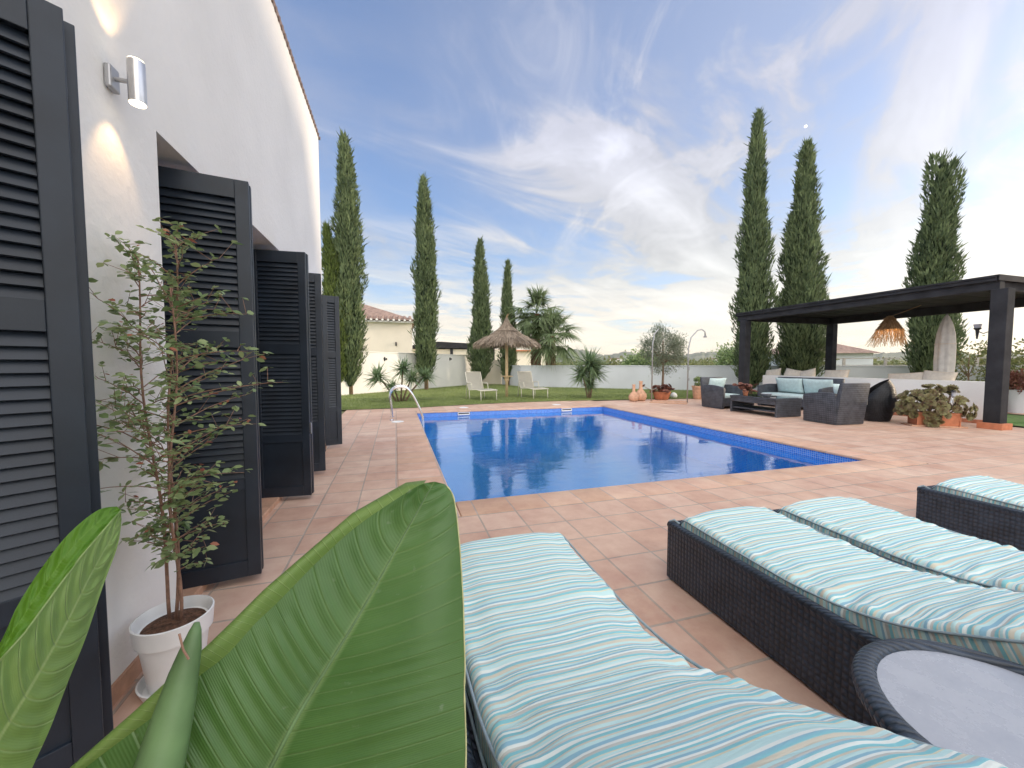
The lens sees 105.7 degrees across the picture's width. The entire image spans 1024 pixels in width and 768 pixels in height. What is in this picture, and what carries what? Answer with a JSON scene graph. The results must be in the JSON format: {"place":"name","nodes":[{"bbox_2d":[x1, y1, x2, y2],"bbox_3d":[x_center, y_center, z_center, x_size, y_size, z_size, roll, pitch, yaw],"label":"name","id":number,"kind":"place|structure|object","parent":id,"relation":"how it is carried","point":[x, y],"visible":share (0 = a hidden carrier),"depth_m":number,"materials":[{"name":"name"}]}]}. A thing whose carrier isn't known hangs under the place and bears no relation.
{"place":"outdoors","nodes":[
{"label":"outdoors","id":0,"kind":"place"},
{"bbox_2d":[0,480,466,767],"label":"bird of paradise plant","id":1,"kind":"object","parent":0,"point":[341,644],"visible":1,"depth_m":0.53,"materials":[{"name":"green plant"}]},
{"bbox_2d":[361,304,414,352],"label":"neighbour house","id":2,"kind":"structure","parent":0,"point":[387,331],"depth_m":23.75,"materials":[{"name":"beige paint"}]},
{"bbox_2d":[397,400,606,410],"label":"deck","id":3,"kind":"structure","parent":0,"point":[527,404],"depth_m":11.70,"materials":[{"name":"ceramic"}]},
{"bbox_2d":[516,350,545,364],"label":"white building","id":4,"kind":"structure","parent":0,"point":[522,358],"depth_m":43.62,"materials":[{"name":"beige paint"}]},
{"bbox_2d":[341,384,756,409],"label":"lawn ground","id":5,"kind":"structure","parent":0,"point":[502,401],"depth_m":14.80,"materials":[{"name":"green plant"}]},
{"bbox_2d":[320,221,350,382],"bbox_3d":[-6.949,-2.990,15.198,1.356,7.006,1.380,-3,4,-40],"label":"cypress tree","id":6,"kind":"object","parent":5,"relation":"on","point":[329,262],"visible":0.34,"depth_m":15.01,"materials":[{"name":"green plant"}]},
{"bbox_2d":[327,127,369,394],"bbox_3d":[-6.633,-4.717,15.479,1.873,10.428,1.796,-1,3,-17],"label":"cypress tree","id":7,"kind":"object","parent":5,"relation":"on","point":[348,238],"visible":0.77,"depth_m":15.15,"materials":[{"name":"green plant"}]},
{"bbox_2d":[363,354,437,401],"bbox_3d":[-3.664,-0.222,12.931,2.648,1.712,1.501,-1,3,-17],"label":"yucca plant","id":8,"kind":"object","parent":5,"relation":"on","point":[412,378],"visible":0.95,"depth_m":12.77,"materials":[{"name":"green plant"}]},
{"bbox_2d":[341,351,471,394],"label":"garden wall","id":9,"kind":"structure","parent":5,"relation":"on","point":[448,372],"depth_m":18.23,"materials":[{"name":"white paint"}]},
{"bbox_2d":[407,172,442,389],"bbox_3d":[-4.180,-4.822,18.563,1.646,10.320,1.829,-2,3,-32],"label":"cypress tree","id":10,"kind":"object","parent":5,"relation":"on","point":[425,316],"visible":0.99,"depth_m":18.15,"materials":[{"name":"green plant"}]},
{"bbox_2d":[412,342,499,359],"bbox_3d":[-4.760,-1.817,30.880,7.000,2.850,4.000,-1,3,-17],"label":"carport","id":11,"kind":"object","parent":5,"relation":"on","point":[453,348],"visible":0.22,"depth_m":28.95,"materials":[{"name":"grey fabric"}]},
{"bbox_2d":[465,236,495,381],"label":"cypress tree","id":12,"kind":"object","parent":5,"relation":"on","point":[480,359],"visible":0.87,"depth_m":21.52,"materials":[{"name":"green plant"}]},
{"bbox_2d":[465,372,497,400],"bbox_3d":[-1.082,0.067,13.521,0.685,0.978,1.253,-2,4,-33],"label":"lawn chair","id":13,"kind":"object","parent":5,"relation":"on","point":[473,380],"visible":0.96,"depth_m":13.88,"materials":[{"name":"white plastic"}]},
{"bbox_2d":[483,360,501,383],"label":"garden wall","id":14,"kind":"structure","parent":5,"relation":"on","point":[494,375],"depth_m":23.69,"materials":[{"name":"beige paint"}]},
{"bbox_2d":[473,314,540,396],"bbox_3d":[-0.181,-1.042,14.414,2.568,3.137,2.562,-1,3,-17],"label":"thatched parasol","id":15,"kind":"object","parent":5,"relation":"on","point":[505,334],"visible":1,"depth_m":13.90,"materials":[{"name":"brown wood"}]},
{"bbox_2d":[495,258,518,384],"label":"cypress tree","id":16,"kind":"object","parent":5,"relation":"on","point":[506,299],"visible":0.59,"depth_m":22.10,"materials":[{"name":"green plant"}]},
{"bbox_2d":[517,371,548,398],"bbox_3d":[0.756,0.025,14.328,0.685,0.978,1.253,-2,3,-29],"label":"lawn chair","id":17,"kind":"object","parent":5,"relation":"on","point":[525,380],"visible":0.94,"depth_m":14.70,"materials":[{"name":"white plastic"}]},
{"bbox_2d":[505,282,567,364],"bbox_3d":[1.292,-2.737,21.673,4.091,5.862,3.965,-1,3,-17],"label":"fan palm","id":18,"kind":"object","parent":5,"relation":"on","point":[537,298],"visible":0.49,"depth_m":21.09,"materials":[{"name":"green plant"}]},
{"bbox_2d":[521,304,586,382],"bbox_3d":[2.154,-2.069,20.940,4.091,4.602,4.015,-1,3,-17],"label":"fan palm","id":19,"kind":"object","parent":5,"relation":"on","point":[552,355],"visible":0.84,"depth_m":20.38,"materials":[{"name":"green plant"}]},
{"bbox_2d":[567,343,610,397],"bbox_3d":[2.789,-0.466,13.956,1.791,2.069,1.720,-1,3,-17],"label":"yucca plant","id":20,"kind":"object","parent":5,"relation":"on","point":[592,367],"visible":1,"depth_m":13.82,"materials":[{"name":"green plant"}]},
{"bbox_2d":[620,348,672,364],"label":"bushy tree","id":21,"kind":"object","parent":5,"relation":"on","point":[633,359],"visible":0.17,"depth_m":30.35,"materials":[{"name":"green plant"}]},
{"bbox_2d":[635,320,688,386],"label":"olive tree","id":22,"kind":"object","parent":5,"relation":"on","point":[663,358],"visible":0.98,"depth_m":13.84,"materials":[{"name":"green plant"}]},
{"bbox_2d":[708,341,774,364],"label":"bushy tree","id":23,"kind":"object","parent":5,"relation":"on","point":[724,358],"visible":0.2,"depth_m":26.38,"materials":[{"name":"green plant"}]},
{"bbox_2d":[726,105,783,393],"bbox_3d":[9.620,-5.194,15.328,1.774,11.396,1.890,-1,3,-17],"label":"cypress tree","id":24,"kind":"object","parent":5,"relation":"on","point":[754,285],"visible":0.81,"depth_m":15.02,"materials":[{"name":"green plant"}]},
{"bbox_2d":[502,365,1021,389],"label":"garden wall","id":25,"kind":"structure","parent":5,"relation":"on","point":[624,376],"depth_m":18.89,"materials":[{"name":"grey paint"}]},
{"bbox_2d":[769,135,831,376],"bbox_3d":[11.605,-4.613,15.411,2.187,10.227,2.274,-1,3,-17],"label":"cypress tree","id":26,"kind":"object","parent":5,"relation":"on","point":[800,346],"visible":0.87,"depth_m":15.15,"materials":[{"name":"green plant"}]},
{"bbox_2d":[768,344,880,365],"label":"house","id":27,"kind":"structure","parent":5,"relation":"on","point":[844,351],"depth_m":27.18,"materials":[{"name":"grey paint"}]},
{"bbox_2d":[823,357,1023,365],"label":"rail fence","id":28,"kind":"object","parent":5,"relation":"on","point":[844,361],"visible":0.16,"depth_m":16.94,"materials":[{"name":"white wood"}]},
{"bbox_2d":[900,148,970,372],"bbox_3d":[15.158,-3.856,13.863,1.865,8.874,1.884,-3,4,-43],"label":"cypress tree","id":29,"kind":"object","parent":5,"relation":"on","point":[936,257],"visible":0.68,"depth_m":13.63,"materials":[{"name":"green plant"}]},
{"bbox_2d":[955,335,986,380],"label":"sparse sapling","id":30,"kind":"object","parent":5,"relation":"on","point":[968,367],"visible":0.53,"depth_m":12.22,"materials":[{"name":"green plant"}]},
{"bbox_2d":[967,349,1023,388],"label":"garden shrub","id":31,"kind":"object","parent":5,"relation":"on","point":[1011,368],"visible":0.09,"depth_m":13.59,"materials":[{"name":"green plant"}]},
{"bbox_2d":[1010,338,1023,371],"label":"garden shrub","id":32,"kind":"object","parent":5,"relation":"on","point":[1018,358],"visible":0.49,"depth_m":10.87,"materials":[{"name":"green plant"}]},
{"bbox_2d":[112,398,1023,727],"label":"deck","id":33,"kind":"structure","parent":0,"point":[620,546],"depth_m":3.38,"materials":[{"name":"tile"}]},
{"bbox_2d":[129,595,214,702],"bbox_3d":[-1.321,1.034,1.523,0.252,0.277,0.252,-1,3,-17],"label":"flower pot","id":34,"kind":"object","parent":33,"relation":"on","point":[154,632],"visible":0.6,"depth_m":1.46,"materials":[{"name":"white ceramic"}]},
{"bbox_2d":[89,217,286,620],"bbox_3d":[-1.194,0.147,1.525,0.604,1.570,0.700,-1,3,-17],"label":"potted shrub","id":35,"kind":"object","parent":34,"relation":"in","point":[173,493],"visible":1,"depth_m":1.47,"materials":[{"name":"green plant"}]},
{"bbox_2d":[46,0,326,706],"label":"white house","id":36,"kind":"structure","parent":33,"relation":"on","point":[226,96],"depth_m":1.74,"materials":[{"name":"paint"}]},
{"bbox_2d":[0,0,113,767],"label":"louvred shutter","id":37,"kind":"object","parent":36,"relation":"attached to","point":[50,497],"visible":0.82,"depth_m":1.09,"materials":[{"name":"paint"}]},
{"bbox_2d":[103,56,146,108],"bbox_3d":[-1.462,-1.149,1.473,0.114,0.161,0.055,-1,3,-17],"label":"wall lamp","id":38,"kind":"object","parent":36,"relation":"attached to","point":[135,81],"visible":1,"depth_m":1.46,"materials":[{"name":"grey metal"}]},
{"bbox_2d":[158,166,263,588],"bbox_3d":[-1.673,-0.004,2.123,0.468,2.210,0.096,-2,3,-27],"label":"louvred shutter","id":39,"kind":"object","parent":36,"relation":"attached to","point":[196,202],"visible":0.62,"depth_m":2.12,"materials":[{"name":"paint"}]},
{"bbox_2d":[253,249,313,497],"bbox_3d":[-2.081,-0.077,3.525,0.469,2.210,0.096,-1,3,-13],"label":"louvred shutter","id":40,"kind":"object","parent":36,"relation":"attached to","point":[281,286],"visible":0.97,"depth_m":3.49,"materials":[{"name":"paint"}]},
{"bbox_2d":[309,273,325,471],"bbox_3d":[-2.321,-0.117,4.304,0.422,2.210,0.057,-1,3,-22],"label":"louvred shutter","id":41,"kind":"object","parent":36,"relation":"attached to","point":[317,370],"visible":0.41,"depth_m":4.34,"materials":[{"name":"paint"}]},
{"bbox_2d":[322,295,341,445],"bbox_3d":[-2.677,-0.192,5.772,0.239,2.210,0.057,-2,4,-37],"label":"louvred shutter","id":42,"kind":"object","parent":36,"relation":"attached to","point":[331,368],"visible":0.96,"depth_m":5.75,"materials":[{"name":"paint"}]},
{"bbox_2d":[389,385,423,424],"bbox_3d":[-2.429,0.749,8.968,0.776,1.442,0.680,-1,3,-17],"label":"pool ladder","id":43,"kind":"object","parent":33,"relation":"attached to","point":[410,391],"visible":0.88,"depth_m":8.68,"materials":[{"name":"metal"}]},
{"bbox_2d":[628,384,638,401],"bbox_3d":[4.078,0.296,12.994,0.340,0.570,0.338,-1,3,-17],"label":"clay vase","id":44,"kind":"object","parent":33,"relation":"on","point":[633,396],"visible":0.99,"depth_m":12.91,"materials":[{"name":"ceramic"}]},
{"bbox_2d":[636,381,646,400],"bbox_3d":[4.386,0.234,13.219,0.401,0.673,0.398,-1,3,-17],"label":"clay vase","id":45,"kind":"object","parent":33,"relation":"on","point":[641,393],"visible":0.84,"depth_m":13.11,"materials":[{"name":"ceramic"}]},
{"bbox_2d":[653,391,670,399],"bbox_3d":[5.267,0.407,13.669,0.620,0.280,0.620,-1,3,-17],"label":"terracotta bowl","id":46,"kind":"object","parent":33,"relation":"on","point":[657,395],"visible":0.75,"depth_m":13.45,"materials":[{"name":"orange ceramic"}]},
{"bbox_2d":[643,383,674,392],"bbox_3d":[5.225,0.140,13.721,0.924,0.347,1.088,3,4,42],"label":"succulent plant","id":47,"kind":"object","parent":46,"relation":"in","point":[665,388],"visible":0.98,"depth_m":13.60,"materials":[{"name":"brown plant"}]},
{"bbox_2d":[649,329,706,403],"bbox_3d":[5.324,-0.606,12.430,1.689,2.431,0.823,1,3,21],"label":"outdoor shower","id":48,"kind":"object","parent":33,"relation":"on","point":[671,402],"visible":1,"depth_m":12.56,"materials":[{"name":"grey metal"}]},
{"bbox_2d":[691,386,700,398],"bbox_3d":[6.665,0.301,13.873,0.460,0.470,0.460,-1,3,-17],"label":"terracotta pot","id":49,"kind":"object","parent":33,"relation":"on","point":[696,390],"visible":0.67,"depth_m":13.73,"materials":[{"name":"ceramic"}]},
{"bbox_2d":[693,376,701,385],"bbox_3d":[6.675,-0.083,13.834,0.435,0.492,0.449,1,3,27],"label":"potted bush","id":50,"kind":"object","parent":49,"relation":"in","point":[696,380],"visible":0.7,"depth_m":13.82,"materials":[{"name":"green plant"}]},
{"bbox_2d":[700,377,742,408],"bbox_3d":[6.055,0.237,11.194,0.800,0.854,0.869,-1,3,-17],"label":"wicker armchair","id":51,"kind":"object","parent":33,"relation":"on","point":[716,392],"visible":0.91,"depth_m":11.14,"materials":[{"name":"black wicker"}]},
{"bbox_2d":[460,532,1007,767],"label":"sun lounger","id":52,"kind":"object","parent":33,"relation":"on","point":[571,662],"visible":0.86,"depth_m":0.92,"materials":[{"name":"blue fabric"}]},
{"bbox_2d":[730,394,801,416],"bbox_3d":[6.311,0.522,9.723,0.800,0.437,1.320,-1,3,-17],"label":"coffee table","id":53,"kind":"object","parent":33,"relation":"on","point":[787,406],"visible":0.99,"depth_m":9.31,"materials":[{"name":"grey wicker"}]},
{"bbox_2d":[732,382,757,394],"bbox_3d":[6.185,0.117,10.151,0.682,0.325,0.599,-3,4,-42],"label":"table plant","id":54,"kind":"object","parent":53,"relation":"on","point":[744,387],"visible":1,"depth_m":10.08,"materials":[{"name":"brown plant"}]},
{"bbox_2d":[761,393,771,396],"bbox_3d":[6.278,0.272,9.575,0.250,0.075,0.250,-1,3,-17],"label":"glass bowl","id":55,"kind":"object","parent":53,"relation":"on","point":[766,394],"visible":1,"depth_m":9.53,"materials":[{"name":"clear glass"}]},
{"bbox_2d":[757,377,844,407],"bbox_3d":[8.065,0.250,10.945,0.849,0.854,1.850,-1,3,-17],"label":"wicker sofa","id":56,"kind":"object","parent":33,"relation":"on","point":[797,387],"visible":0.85,"depth_m":11.04,"materials":[{"name":"teal fabric"}]},
{"bbox_2d":[803,383,869,424],"bbox_3d":[6.878,0.389,8.262,0.740,0.854,0.829,-1,3,-13],"label":"wicker armchair","id":57,"kind":"object","parent":33,"relation":"on","point":[843,403],"visible":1,"depth_m":7.96,"materials":[{"name":"grey wicker"}]},
{"bbox_2d":[667,506,1023,726],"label":"sun lounger","id":58,"kind":"object","parent":33,"relation":"on","point":[813,609],"visible":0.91,"depth_m":1.54,"materials":[{"name":"grey wicker"}]},
{"bbox_2d":[763,375,984,422],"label":"wall","id":59,"kind":"structure","parent":33,"relation":"on","point":[972,391],"depth_m":8.80,"materials":[{"name":"white paint"}]},
{"bbox_2d":[735,274,1023,430],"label":"pergola","id":60,"kind":"object","parent":33,"relation":"on","point":[1000,297],"visible":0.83,"depth_m":9.36,"materials":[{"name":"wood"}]},
{"bbox_2d":[867,305,920,347],"bbox_3d":[9.972,-1.475,10.250,0.877,1.045,0.912,1,3,25],"label":"pendant lamp","id":61,"kind":"object","parent":60,"relation":"hanging from","point":[889,324],"visible":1,"depth_m":10.14,"materials":[{"name":"wicker"}]},
{"bbox_2d":[973,324,986,338],"bbox_3d":[9.309,-1.043,7.663,0.118,0.295,0.312,0,3,-3],"label":"post lantern","id":62,"kind":"object","parent":60,"relation":"attached to","point":[977,328],"visible":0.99,"depth_m":7.74,"materials":[{"name":"black metal"}]},
{"bbox_2d":[864,379,896,421],"bbox_3d":[8.043,0.342,8.622,0.734,0.910,0.789,2,4,33],"label":"tub chair","id":63,"kind":"object","parent":33,"relation":"on","point":[881,401],"visible":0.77,"depth_m":8.33,"materials":[{"name":"black wicker"}]},
{"bbox_2d":[768,496,1023,591],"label":"sun lounger","id":64,"kind":"object","parent":33,"relation":"on","point":[903,540],"visible":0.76,"depth_m":1.89,"materials":[{"name":"blue fabric"}]},
{"bbox_2d":[901,412,967,427],"bbox_3d":[8.507,0.705,7.830,0.860,0.285,0.360,1,3,19],"label":"terracotta trough","id":65,"kind":"object","parent":33,"relation":"on","point":[954,421],"visible":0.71,"depth_m":7.66,"materials":[{"name":"ceramic"}]},
{"bbox_2d":[893,384,978,427],"bbox_3d":[8.486,0.436,7.834,1.244,0.896,0.722,1,3,19],"label":"succulent plant","id":66,"kind":"object","parent":65,"relation":"in","point":[929,398],"visible":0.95,"depth_m":7.67,"materials":[{"name":"green plant"}]},
{"bbox_2d":[948,390,956,411],"bbox_3d":[8.562,0.370,7.559,0.090,0.507,0.133,-1,3,-17],"label":"solar stake lamp","id":67,"kind":"object","parent":65,"relation":"in","point":[953,393],"visible":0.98,"depth_m":7.52,"materials":[{"name":"metal"}]},
{"bbox_2d":[851,638,1023,767],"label":"side table","id":68,"kind":"object","parent":33,"relation":"on","point":[964,700],"visible":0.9,"depth_m":0.89,"materials":[{"name":"grey wicker"}]},
{"bbox_2d":[916,475,1023,550],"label":"sun lounger","id":69,"kind":"object","parent":33,"relation":"on","point":[988,508],"visible":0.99,"depth_m":2.63,"materials":[{"name":"grey wicker"}]},
{"bbox_2d":[275,0,1023,355],"label":"sky","id":70,"kind":"structure","parent":0,"point":[598,148],"materials":[{"name":"blue"}]},
{"bbox_2d":[342,399,1023,463],"bbox_3d":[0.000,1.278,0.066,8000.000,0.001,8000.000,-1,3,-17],"label":"ground","id":71,"kind":"structure","parent":0,"point":[343,411],"depth_m":10.47,"materials":[{"name":"green plant"}]},
{"bbox_2d":[417,407,860,502],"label":"swimming pool","id":72,"kind":"structure","parent":71,"relation":"in","point":[468,475],"depth_m":7.25,"materials":[{"name":"tile"}]},
{"bbox_2d":[397,411,460,516],"bbox_3d":[-1.729,0.920,6.705,0.495,0.036,7.490,-1,3,-17],"label":"pool coping","id":73,"kind":"object","parent":72,"relation":"on","point":[416,459],"visible":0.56,"depth_m":5.35,"materials":[{"name":"ceramic"}]},
{"bbox_2d":[416,405,602,413],"bbox_3d":[0.070,0.700,10.971,5.394,0.036,0.355,-1,3,-17],"label":"pool coping","id":74,"kind":"object","parent":72,"relation":"on","point":[498,409],"visible":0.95,"depth_m":10.88,"materials":[{"name":"ceramic"}]},
{"bbox_2d":[419,410,834,468],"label":"pool water","id":75,"kind":"structure","parent":72,"relation":"in","point":[592,430],"depth_m":7.32,"materials":[{"name":"blue liquid"}]},
{"bbox_2d":[456,460,900,516],"bbox_3d":[2.119,1.053,4.125,5.394,0.036,0.355,-1,3,-17],"label":"pool coping","id":76,"kind":"object","parent":72,"relation":"on","point":[502,504],"visible":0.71,"depth_m":3.89,"materials":[{"name":"ceramic"}]},
{"bbox_2d":[601,404,926,466],"bbox_3d":[3.919,0.833,8.391,0.495,0.036,7.490,-1,3,-17],"label":"pool coping","id":77,"kind":"object","parent":72,"relation":"on","point":[838,451],"visible":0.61,"depth_m":6.33,"materials":[{"name":"ceramic"}]},
{"bbox_2d":[555,350,1023,365],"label":"distant scrub","id":78,"kind":"object","parent":71,"relation":"on","point":[704,361],"visible":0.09,"depth_m":177.46,"materials":[{"name":"green plant"}]},
{"bbox_2d":[1007,414,1023,426],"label":"lawn ground","id":79,"kind":"structure","parent":0,"point":[1016,420],"depth_m":8.75,"materials":[{"name":"green plant"}]},
{"bbox_2d":[933,314,956,371],"bbox_3d":[10.860,-0.502,9.747,0.500,2.500,0.500,-1,3,-17],"label":"closed parasol","id":80,"kind":"object","parent":79,"relation":"on","point":[944,359],"visible":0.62,"depth_m":9.62,"materials":[{"name":"grey fabric"}]},
{"label":"garden path","id":81,"kind":"structure","parent":0,"visible":0},
{"bbox_2d":[1008,389,1023,412],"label":"grey pot","id":82,"kind":"object","parent":81,"relation":"on","point":[1015,401],"visible":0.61,"depth_m":9.74,"materials":[{"name":"ceramic"}]},
{"bbox_2d":[1009,368,1023,393],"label":"potted bush","id":83,"kind":"object","parent":82,"relation":"in","point":[1016,377],"visible":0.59,"depth_m":9.76,"materials":[{"name":"red plant"}]},
{"bbox_3d":[9.673,0.400,10.692,0.600,0.560,5.000,-1,3,-17],"label":"built in bench","id":84,"kind":"object","parent":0,"visible":0},
{"bbox_2d":[766,368,780,374],"bbox_3d":[8.786,-0.283,13.067,0.174,0.460,0.550,16,-9,-15],"label":"pillow","id":85,"kind":"object","parent":84,"relation":"on","point":[774,372],"visible":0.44,"depth_m":12.97,"materials":[{"name":"beige fabric"}]},
{"bbox_2d":[784,368,800,375],"bbox_3d":[8.972,-0.251,12.445,0.174,0.460,0.550,16,8,-20],"label":"pillow","id":86,"kind":"object","parent":84,"relation":"on","point":[790,372],"visible":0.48,"depth_m":12.40,"materials":[{"name":"beige fabric"}]},
{"bbox_2d":[800,368,815,375],"bbox_3d":[9.115,-0.226,11.966,0.173,0.460,0.500,15,-15,-13],"label":"pillow","id":87,"kind":"object","parent":84,"relation":"on","point":[810,372],"visible":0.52,"depth_m":11.87,"materials":[{"name":"beige fabric"}]},
{"bbox_2d":[824,370,849,376],"bbox_3d":[9.345,-0.187,11.201,0.174,0.460,0.660,16,-4,-16],"label":"pillow","id":88,"kind":"object","parent":84,"relation":"on","point":[836,373],"visible":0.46,"depth_m":11.13,"materials":[{"name":"beige fabric"}]},
{"bbox_2d":[888,372,923,379],"bbox_3d":[9.803,-0.058,9.673,0.174,0.460,0.750,16,-7,-15],"label":"pillow","id":89,"kind":"object","parent":84,"relation":"on","point":[918,375],"visible":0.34,"depth_m":9.62,"materials":[{"name":"beige fabric"}]},
{"bbox_2d":[922,370,957,380],"bbox_3d":[9.975,-0.078,9.096,0.174,0.460,0.600,16,2,-18],"label":"pillow","id":90,"kind":"object","parent":84,"relation":"on","point":[932,375],"visible":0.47,"depth_m":9.04,"materials":[{"name":"beige fabric"}]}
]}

